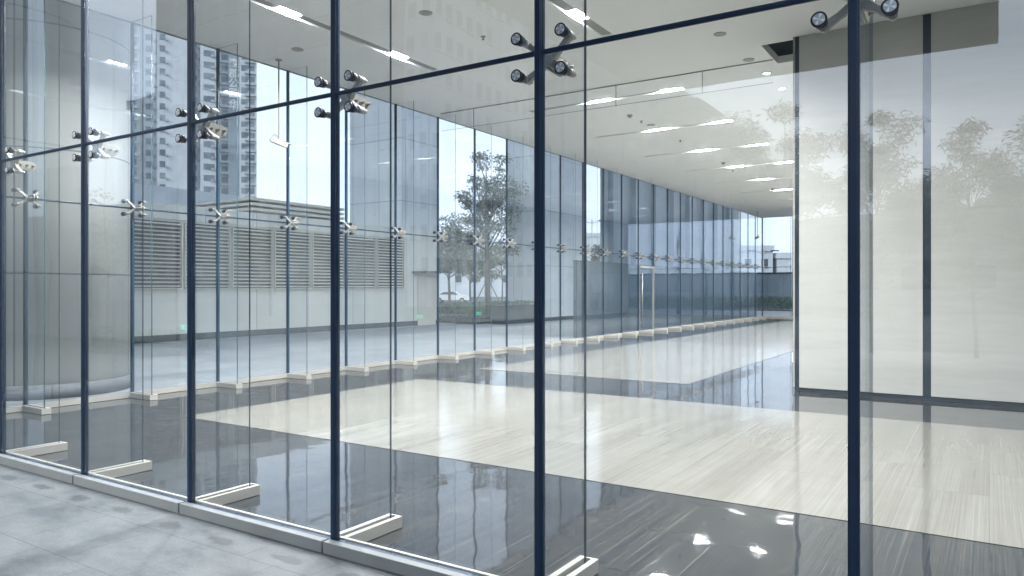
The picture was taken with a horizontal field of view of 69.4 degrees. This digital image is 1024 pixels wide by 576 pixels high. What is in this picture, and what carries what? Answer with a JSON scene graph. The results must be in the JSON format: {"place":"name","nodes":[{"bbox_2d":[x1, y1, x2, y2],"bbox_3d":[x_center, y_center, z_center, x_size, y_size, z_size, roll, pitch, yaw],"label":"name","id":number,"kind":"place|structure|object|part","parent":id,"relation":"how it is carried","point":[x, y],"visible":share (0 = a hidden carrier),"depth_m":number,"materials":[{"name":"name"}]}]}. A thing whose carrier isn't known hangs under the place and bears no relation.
{"place":"outdoors","nodes":[
{"label":"outdoors","id":0,"kind":"place"},
{"bbox_2d":[134,183,238,206],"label":"podium building","id":1,"kind":"structure","parent":0,"point":[169,195],"depth_m":38.63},
{"bbox_2d":[134,25,256,197],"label":"apartment tower","id":2,"kind":"structure","parent":0,"point":[169,98],"depth_m":190.50,"materials":[{"name":"concrete"}]},
{"bbox_2d":[134,28,254,193],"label":"windows","id":3,"kind":"structure","parent":2,"relation":"in","point":[148,36],"depth_m":192.71,"materials":[{"name":"glass"}]},
{"bbox_2d":[0,464,402,575],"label":"pavement","id":4,"kind":"structure","parent":0,"point":[51,526],"depth_m":4.93,"materials":[{"name":"grey concrete"}]},
{"bbox_2d":[6,309,791,405],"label":"forecourt","id":5,"kind":"structure","parent":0,"point":[309,351],"depth_m":20.98,"materials":[{"name":"grey concrete"}]},
{"bbox_2d":[6,0,129,400],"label":"round column","id":6,"kind":"structure","parent":5,"relation":"on","point":[109,227],"depth_m":11.51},
{"bbox_2d":[134,197,452,343],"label":"service building","id":7,"kind":"structure","parent":5,"relation":"on","point":[368,279],"depth_m":27.32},
{"bbox_2d":[418,276,435,324],"bbox_3d":[-3.991,0.550,34.661,0.019,2.300,1.300,0,0,33],"label":"service door","id":8,"kind":"structure","parent":7,"relation":"in","point":[426,284],"depth_m":34.63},
{"bbox_2d":[350,93,436,231],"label":"stone pier","id":9,"kind":"structure","parent":5,"relation":"on","point":[370,167],"depth_m":35.25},
{"bbox_2d":[439,301,511,323],"bbox_3d":[-2.260,1.152,38.049,4.080,1.095,3.697,0,0,33],"label":"hedge","id":10,"kind":"object","parent":5,"relation":"on","point":[463,309],"visible":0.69,"depth_m":36.58,"materials":[{"name":"green plant"}]},
{"bbox_2d":[441,150,528,316],"bbox_3d":[-1.520,-2.710,37.967,4.878,8.852,4.598,0,0,33],"label":"tree","id":11,"kind":"object","parent":5,"relation":"on","point":[481,208],"visible":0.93,"depth_m":37.76,"materials":[{"name":"green plant"}]},
{"bbox_2d":[490,299,533,323],"bbox_3d":[0.088,1.119,36.552,1.093,1.163,3.042,0,0,33],"label":"planter","id":12,"kind":"object","parent":5,"relation":"on","point":[521,311],"visible":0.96,"depth_m":35.76,"materials":[{"name":"grey concrete"}]},
{"bbox_2d":[508,140,581,320],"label":"stone pier","id":13,"kind":"structure","parent":5,"relation":"on","point":[520,267],"depth_m":39.49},
{"bbox_2d":[586,243,599,261],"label":"tree","id":14,"kind":"object","parent":5,"relation":"on","point":[594,258],"visible":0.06,"depth_m":59.45,"materials":[{"name":"green plant"}]},
{"bbox_2d":[573,260,756,337],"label":"boundary wall","id":15,"kind":"structure","parent":5,"relation":"on","point":[612,298],"depth_m":31.34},
{"bbox_2d":[600,168,738,270],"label":"slab wall","id":16,"kind":"structure","parent":5,"relation":"on","point":[612,212],"depth_m":52.16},
{"bbox_2d":[6,318,1023,575],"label":"floor","id":17,"kind":"structure","parent":0,"point":[466,514],"depth_m":6.37,"materials":[{"name":"grey tile"}]},
{"bbox_2d":[6,0,771,414],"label":"glass wall","id":18,"kind":"structure","parent":17,"relation":"on","point":[42,408],"depth_m":14.89,"materials":[{"name":"glass"}]},
{"bbox_2d":[639,266,653,330],"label":"door","id":19,"kind":"structure","parent":18,"relation":"in","point":[652,268],"depth_m":28.86,"materials":[{"name":"silver metal"}]},
{"bbox_2d":[0,0,898,575],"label":"glass wall","id":20,"kind":"structure","parent":17,"relation":"on","point":[350,544],"depth_m":4.78,"materials":[{"name":"glass"}]},
{"bbox_2d":[183,379,1023,547],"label":"floor inlay","id":21,"kind":"object","parent":17,"relation":"on","point":[959,481],"visible":1,"depth_m":8.01,"materials":[{"name":"beige stone"}]},
{"bbox_2d":[480,321,792,383],"bbox_3d":[8.734,1.700,26.055,4.600,0.001,27.750,0,0,33],"label":"floor inlay","id":22,"kind":"object","parent":17,"relation":"on","point":[689,359],"visible":0.8,"depth_m":18.24,"materials":[{"name":"beige stone"}]},
{"bbox_2d":[763,216,792,317],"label":"glass wall","id":23,"kind":"structure","parent":17,"relation":"on","point":[792,279],"depth_m":42.82,"materials":[{"name":"glass"}]},
{"bbox_2d":[793,0,1023,406],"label":"stone wall","id":24,"kind":"structure","parent":17,"relation":"on","point":[948,205],"depth_m":11.26,"materials":[{"name":"beige stone"}]},
{"bbox_2d":[257,63,791,252],"label":"sky","id":25,"kind":"structure","parent":0,"point":[309,135],"materials":[{"name":"white"}]},
{"bbox_2d":[63,0,1001,217],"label":"ceiling","id":26,"kind":"structure","parent":0,"point":[746,135],"depth_m":13.97,"materials":[{"name":"paint"}]},
{"bbox_2d":[270,59,290,147],"bbox_3d":[-4.235,-3.378,13.505,0.380,1.603,0.120,0,0,-22],"label":"security camera","id":27,"kind":"object","parent":26,"relation":"hanging from","point":[279,142],"visible":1,"depth_m":13.48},
{"bbox_2d":[291,47,303,51],"bbox_3d":[-3.744,-4.175,12.909,0.210,0.009,0.210,0,0,33],"label":"ceiling speaker","id":28,"kind":"object","parent":26,"relation":"attached to","point":[297,49],"visible":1,"depth_m":12.89},
{"bbox_2d":[254,0,435,69],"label":"slot light","id":29,"kind":"object","parent":26,"relation":"attached to","point":[264,2],"visible":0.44,"depth_m":12.29,"materials":[{"name":"white paint"}]},
{"bbox_2d":[57,0,759,217],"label":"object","id":30,"kind":"structure","parent":26,"relation":"on","point":[340,87],"depth_m":14.36,"materials":[{"name":"black metal"}]},
{"bbox_2d":[419,10,431,15],"bbox_3d":[-1.309,-4.175,11.202,0.210,0.009,0.210,0,0,33],"label":"ceiling speaker","id":31,"kind":"object","parent":26,"relation":"attached to","point":[425,13],"visible":1,"depth_m":11.20},
{"bbox_2d":[550,0,611,34],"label":"slot light","id":32,"kind":"object","parent":26,"relation":"attached to","point":[562,4],"visible":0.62,"depth_m":11.46,"materials":[{"name":"white paint"}]},
{"bbox_2d":[532,91,658,110],"bbox_3d":[1.957,-4.255,16.474,3.690,0.090,0.142,0,0,33],"label":"slot light","id":33,"kind":"object","parent":26,"relation":"attached to","point":[610,98],"visible":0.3,"depth_m":16.37,"materials":[{"name":"white paint"}]},
{"bbox_2d":[441,59,772,130],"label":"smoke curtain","id":34,"kind":"object","parent":26,"relation":"hanging from","point":[616,91],"visible":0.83,"depth_m":15.10,"materials":[{"name":"clear glass"}]},
{"bbox_2d":[713,32,726,36],"bbox_3d":[3.413,-4.175,12.130,0.210,0.009,0.210,0,0,33],"label":"ceiling speaker","id":35,"kind":"object","parent":26,"relation":"attached to","point":[718,34],"visible":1,"depth_m":12.13},
{"bbox_2d":[743,58,754,61],"bbox_3d":[4.320,-4.175,13.486,0.210,0.009,0.210,0,0,33],"label":"ceiling speaker","id":36,"kind":"object","parent":26,"relation":"attached to","point":[748,59],"visible":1,"depth_m":13.45},
{"bbox_2d":[755,212,759,238],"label":"security camera","id":37,"kind":"object","parent":26,"relation":"hanging from","point":[757,237],"visible":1,"depth_m":40.18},
{"bbox_2d":[767,40,792,55],"bbox_3d":[4.857,-4.365,13.053,0.575,0.130,1.180,0,0,33],"label":"ceiling grille","id":38,"kind":"object","parent":26,"relation":"attached to","point":[782,48],"visible":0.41,"depth_m":13.22,"materials":[{"name":"black metal"}]},
{"bbox_2d":[586,233,599,261],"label":"apartment block","id":39,"kind":"structure","parent":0,"point":[588,238],"depth_m":204.01,"materials":[{"name":"white concrete"}]},
{"bbox_2d":[439,297,766,317],"bbox_3d":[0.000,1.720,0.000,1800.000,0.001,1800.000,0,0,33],"label":"ground","id":40,"kind":"structure","parent":0,"point":[480,299],"depth_m":116.80,"materials":[{"name":"concrete"}]},
{"bbox_2d":[439,291,468,302],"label":"parked car","id":41,"kind":"object","parent":40,"relation":"on","point":[443,295],"visible":0.62,"depth_m":87.19,"materials":[{"name":"white paint"}]},
{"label":"side window","id":42,"kind":"part","parent":41,"relation":"part of","materials":[{"name":"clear glass"}]},
{"bbox_2d":[439,215,484,305],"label":"tree","id":43,"kind":"object","parent":40,"relation":"on","point":[446,263],"visible":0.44,"depth_m":54.40,"materials":[{"name":"green plant"}]},
{"bbox_2d":[439,248,505,296],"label":"apartment block","id":44,"kind":"structure","parent":40,"relation":"on","point":[462,285],"depth_m":153.95,"materials":[{"name":"white concrete"}]},
{"bbox_2d":[456,263,505,281],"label":"windows","id":45,"kind":"structure","parent":44,"relation":"in","point":[458,278],"depth_m":153.91,"materials":[{"name":"grey glass"}]},
{"bbox_2d":[450,233,497,302],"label":"tree","id":46,"kind":"object","parent":40,"relation":"on","point":[480,274],"visible":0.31,"depth_m":61.17,"materials":[{"name":"green plant"}]},
{"bbox_2d":[484,239,505,300],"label":"tree","id":47,"kind":"object","parent":40,"relation":"on","point":[500,259],"visible":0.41,"depth_m":99.31,"materials":[{"name":"green plant"}]},
{"bbox_2d":[586,220,599,257],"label":"street lamp","id":48,"kind":"object","parent":40,"relation":"on","point":[592,236],"visible":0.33,"depth_m":94.97,"materials":[{"name":"metal"}]},
{"bbox_2d":[748,249,778,271],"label":"street lamp","id":49,"kind":"object","parent":40,"relation":"on","point":[763,255],"visible":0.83,"depth_m":84.94,"materials":[{"name":"metal"}]},
{"bbox_2d":[739,245,774,272],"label":"apartment block","id":50,"kind":"structure","parent":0,"point":[768,260],"depth_m":143.90,"materials":[{"name":"white concrete"}]},
{"bbox_2d":[745,259,767,266],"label":"windows","id":51,"kind":"structure","parent":50,"relation":"in","point":[749,260],"depth_m":143.88,"materials":[{"name":"grey glass"}]},
{"bbox_2d":[773,253,791,271],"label":"apartment block","id":52,"kind":"structure","parent":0,"point":[782,262],"depth_m":144.02,"materials":[{"name":"white concrete"}]},
{"label":"forecourt","id":53,"kind":"structure","parent":0,"visible":0},
{"bbox_2d":[757,272,791,309],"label":"boundary wall","id":54,"kind":"structure","parent":53,"relation":"on","point":[777,284],"depth_m":59.99,"materials":[{"name":"grey concrete"}]},
{"bbox_2d":[757,295,791,310],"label":"hedge","id":55,"kind":"object","parent":53,"relation":"on","point":[771,302],"visible":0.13,"depth_m":57.04,"materials":[{"name":"plant"}]}
]}

